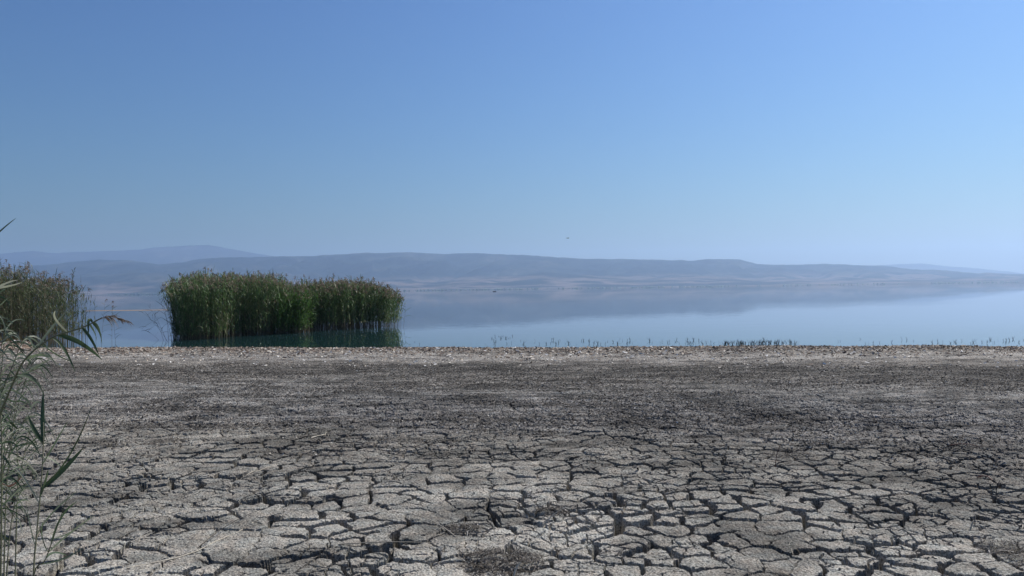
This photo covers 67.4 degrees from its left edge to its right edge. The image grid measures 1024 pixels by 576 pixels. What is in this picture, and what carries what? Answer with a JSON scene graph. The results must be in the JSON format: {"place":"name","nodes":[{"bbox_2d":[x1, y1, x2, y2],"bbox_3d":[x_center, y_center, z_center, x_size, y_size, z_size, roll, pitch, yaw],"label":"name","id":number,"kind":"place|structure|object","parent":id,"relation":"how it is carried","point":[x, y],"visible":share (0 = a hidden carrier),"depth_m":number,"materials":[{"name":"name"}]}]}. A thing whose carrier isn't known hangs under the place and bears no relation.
{"place":"outdoors","nodes":[
{"label":"outdoors","id":0,"kind":"place"},
{"bbox_2d":[11,272,825,294],"bbox_3d":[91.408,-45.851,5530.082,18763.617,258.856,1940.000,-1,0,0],"label":"hills","id":1,"kind":"structure","parent":0,"point":[136,283],"depth_m":5042.30,"materials":[{"name":"blue"}]},
{"bbox_2d":[0,344,1023,575],"bbox_3d":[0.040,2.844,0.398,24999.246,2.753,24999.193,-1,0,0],"label":"ground","id":2,"kind":"structure","parent":0,"point":[858,548],"depth_m":6.34,"materials":[{"name":"grey soil"}]},
{"bbox_2d":[0,283,11,442],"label":"reed plant","id":3,"kind":"object","parent":2,"relation":"on","point":[5,299],"visible":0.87,"depth_m":2.64,"materials":[{"name":"green plant"}]},
{"bbox_2d":[0,218,21,341],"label":"reed plant","id":4,"kind":"object","parent":2,"relation":"on","point":[2,285],"visible":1,"depth_m":1.99,"materials":[{"name":"green plant"}]},
{"bbox_2d":[0,319,24,419],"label":"reed plant","id":5,"kind":"object","parent":2,"relation":"on","point":[8,350],"visible":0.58,"depth_m":3.24,"materials":[{"name":"green plant"}]},
{"bbox_2d":[0,336,27,342],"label":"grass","id":6,"kind":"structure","parent":2,"relation":"on","point":[6,340],"depth_m":27.20,"materials":[{"name":"plant"}]},
{"bbox_2d":[0,322,28,575],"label":"reed plant","id":7,"kind":"object","parent":2,"relation":"on","point":[3,442],"visible":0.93,"depth_m":2.80,"materials":[{"name":"green plant"}]},
{"bbox_2d":[0,331,34,486],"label":"reed plant","id":8,"kind":"object","parent":2,"relation":"on","point":[13,484],"visible":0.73,"depth_m":3.03,"materials":[{"name":"green plant"}]},
{"bbox_2d":[0,381,41,575],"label":"reed plant","id":9,"kind":"object","parent":2,"relation":"on","point":[9,428],"visible":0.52,"depth_m":3.41,"materials":[{"name":"green plant"}]},
{"bbox_2d":[0,374,41,575],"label":"reed plant","id":10,"kind":"object","parent":2,"relation":"on","point":[7,483],"visible":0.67,"depth_m":3.11,"materials":[{"name":"green plant"}]},
{"bbox_2d":[0,328,48,452],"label":"reed plant","id":11,"kind":"object","parent":2,"relation":"on","point":[29,338],"visible":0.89,"depth_m":2.73,"materials":[{"name":"green plant"}]},
{"bbox_2d":[0,349,50,517],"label":"reed plant","id":12,"kind":"object","parent":2,"relation":"on","point":[15,418],"visible":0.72,"depth_m":3.32,"materials":[{"name":"green plant"}]},
{"bbox_2d":[0,403,52,575],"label":"reed plant","id":13,"kind":"object","parent":2,"relation":"on","point":[20,507],"visible":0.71,"depth_m":3.30,"materials":[{"name":"green plant"}]},
{"bbox_2d":[0,401,56,548],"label":"reed plant","id":14,"kind":"object","parent":2,"relation":"on","point":[9,454],"visible":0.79,"depth_m":2.92,"materials":[{"name":"green plant"}]},
{"bbox_2d":[0,352,60,409],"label":"reed plant","id":15,"kind":"object","parent":2,"relation":"on","point":[34,367],"visible":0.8,"depth_m":3.04,"materials":[{"name":"green plant"}]},
{"bbox_2d":[0,342,65,501],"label":"reed plant","id":16,"kind":"object","parent":2,"relation":"on","point":[31,360],"visible":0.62,"depth_m":3.61,"materials":[{"name":"green plant"}]},
{"bbox_2d":[10,390,90,575],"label":"reed plant","id":17,"kind":"object","parent":2,"relation":"on","point":[61,470],"visible":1,"depth_m":2.53,"materials":[{"name":"green plant"}]},
{"bbox_2d":[33,491,92,575],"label":"reed plant","id":18,"kind":"object","parent":2,"relation":"on","point":[54,532],"visible":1,"depth_m":2.42,"materials":[{"name":"green plant"}]},
{"bbox_2d":[0,311,132,415],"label":"reed plant","id":19,"kind":"object","parent":2,"relation":"on","point":[74,340],"visible":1,"depth_m":2.21,"materials":[{"name":"green plant"}]},
{"bbox_2d":[142,435,188,446],"bbox_3d":[-3.515,1.565,7.804,0.520,0.078,0.480,-1,0,0],"label":"root mat","id":20,"kind":"object","parent":2,"relation":"on","point":[170,438],"visible":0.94,"depth_m":7.78,"materials":[{"name":"grey plant"}]},
{"bbox_2d":[127,522,256,568],"bbox_3d":[-1.811,1.546,4.614,0.111,0.060,1.040,-1,0,27],"label":"dry stalk","id":21,"kind":"object","parent":2,"relation":"on","point":[182,555],"visible":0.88,"depth_m":4.37,"materials":[{"name":"plant"}]},
{"bbox_2d":[198,508,264,547],"bbox_3d":[-1.779,1.514,4.892,0.030,0.039,0.763,-1,0,13],"label":"dry stalk","id":22,"kind":"object","parent":2,"relation":"on","point":[225,526],"visible":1,"depth_m":4.82,"materials":[{"name":"beige plant"}]},
{"bbox_2d":[338,541,431,544],"bbox_3d":[-0.743,1.508,4.534,0.582,0.034,0.035,-1,0,5],"label":"dry stalk","id":23,"kind":"object","parent":2,"relation":"on","point":[378,542],"visible":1,"depth_m":4.52,"materials":[{"name":"plant"}]},
{"bbox_2d":[393,511,455,536],"bbox_3d":[-0.554,1.496,4.903,0.640,0.044,0.044,-1,0,45],"label":"dry stalk","id":24,"kind":"object","parent":2,"relation":"on","point":[430,520],"visible":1,"depth_m":4.89,"materials":[{"name":"plant"}]},
{"bbox_2d":[444,521,484,535],"bbox_3d":[-0.294,1.509,4.818,0.324,0.078,0.289,-1,0,0],"label":"root mat","id":25,"kind":"object","parent":2,"relation":"on","point":[465,529],"visible":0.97,"depth_m":4.80,"materials":[{"name":"plant"}]},
{"bbox_2d":[454,546,549,575],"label":"root mat","id":26,"kind":"object","parent":2,"relation":"on","point":[477,552],"visible":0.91,"depth_m":4.20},
{"bbox_2d":[0,340,1023,372],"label":"shore litter","id":27,"kind":"object","parent":2,"relation":"on","point":[386,349],"visible":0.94,"depth_m":18.77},
{"bbox_2d":[0,357,1023,480],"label":"plant residue","id":28,"kind":"object","parent":2,"relation":"on","point":[141,373],"visible":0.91,"depth_m":11.07},
{"bbox_2d":[1,350,1023,367],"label":"shells","id":29,"kind":"object","parent":2,"relation":"on","point":[530,357],"visible":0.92,"depth_m":16.66},
{"bbox_2d":[2,411,1023,575],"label":"straw bits","id":30,"kind":"object","parent":2,"relation":"on","point":[525,481],"visible":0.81,"depth_m":5.30,"materials":[{"name":"beige plant"}]},
{"bbox_2d":[529,504,574,518],"bbox_3d":[0.270,1.511,5.157,0.344,0.087,0.259,-1,0,25],"label":"root mat","id":31,"kind":"object","parent":2,"relation":"on","point":[554,507],"visible":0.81,"depth_m":5.17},
{"bbox_2d":[757,447,816,462],"bbox_3d":[2.412,1.479,6.771,0.593,0.093,0.516,-1,0,0],"label":"root mat","id":32,"kind":"object","parent":2,"relation":"on","point":[788,454],"visible":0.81,"depth_m":6.75,"materials":[{"name":"grey plant"}]},
{"bbox_2d":[951,443,980,446],"bbox_3d":[4.152,1.438,7.021,0.252,0.032,0.019,-1,0,31],"label":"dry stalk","id":33,"kind":"object","parent":2,"relation":"on","point":[963,443],"visible":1,"depth_m":7.04,"materials":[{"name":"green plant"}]},
{"bbox_2d":[969,537,1023,564],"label":"root mat","id":34,"kind":"object","parent":2,"relation":"on","point":[1005,549],"visible":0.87,"depth_m":4.30,"materials":[{"name":"plant"}]},
{"bbox_2d":[0,252,1023,295],"bbox_3d":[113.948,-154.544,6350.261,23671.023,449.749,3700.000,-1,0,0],"label":"hills","id":35,"kind":"structure","parent":0,"point":[414,267],"depth_m":5986.11,"materials":[{"name":"blue"}]},
{"bbox_2d":[59,281,1018,295],"bbox_3d":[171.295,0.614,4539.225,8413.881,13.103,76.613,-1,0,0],"label":"woods","id":36,"kind":"object","parent":35,"relation":"on","point":[608,287],"visible":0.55,"depth_m":4515.87,"materials":[{"name":"green plant"}]},
{"bbox_2d":[0,245,1023,273],"bbox_3d":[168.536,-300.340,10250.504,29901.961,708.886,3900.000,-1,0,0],"label":"mountain","id":37,"kind":"structure","parent":0,"point":[165,255],"depth_m":10008.61,"materials":[{"name":"blue"}]},
{"bbox_2d":[0,0,1023,272],"label":"sky","id":38,"kind":"structure","parent":0,"point":[771,132],"materials":[{"name":"blue"}]},
{"bbox_2d":[8,282,1023,347],"bbox_3d":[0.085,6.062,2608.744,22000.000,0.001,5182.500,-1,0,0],"label":"lake water","id":39,"kind":"structure","parent":0,"point":[981,314],"depth_m":43.21,"materials":[{"name":"teal liquid"}]},
{"bbox_2d":[0,259,97,344],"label":"reed bed","id":40,"kind":"object","parent":39,"relation":"in","point":[22,298],"visible":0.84,"depth_m":28.82,"materials":[{"name":"green plant"}]},
{"bbox_2d":[86,309,167,310],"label":"mud bar","id":41,"kind":"object","parent":39,"relation":"in","point":[110,310],"visible":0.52,"depth_m":88.12,"materials":[{"name":"soil"}]},
{"bbox_2d":[151,267,303,339],"bbox_3d":[-12.462,0.619,34.659,6.769,3.328,10.825,-1,0,-19],"label":"reed bed","id":42,"kind":"object","parent":39,"relation":"in","point":[209,306],"visible":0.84,"depth_m":31.78,"materials":[{"name":"green plant"}]},
{"bbox_2d":[273,286,318,333],"bbox_3d":[-9.633,1.056,34.151,1.834,2.373,2.930,-1,0,37],"label":"reed bed","id":43,"kind":"object","parent":39,"relation":"in","point":[303,313],"visible":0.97,"depth_m":33.75,"materials":[{"name":"green plant"}]},
{"bbox_2d":[286,274,404,332],"bbox_3d":[-8.074,0.726,37.979,6.152,3.000,7.258,-1,0,-17],"label":"reed bed","id":44,"kind":"object","parent":39,"relation":"in","point":[343,304],"visible":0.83,"depth_m":37.18,"materials":[{"name":"green plant"}]}
]}

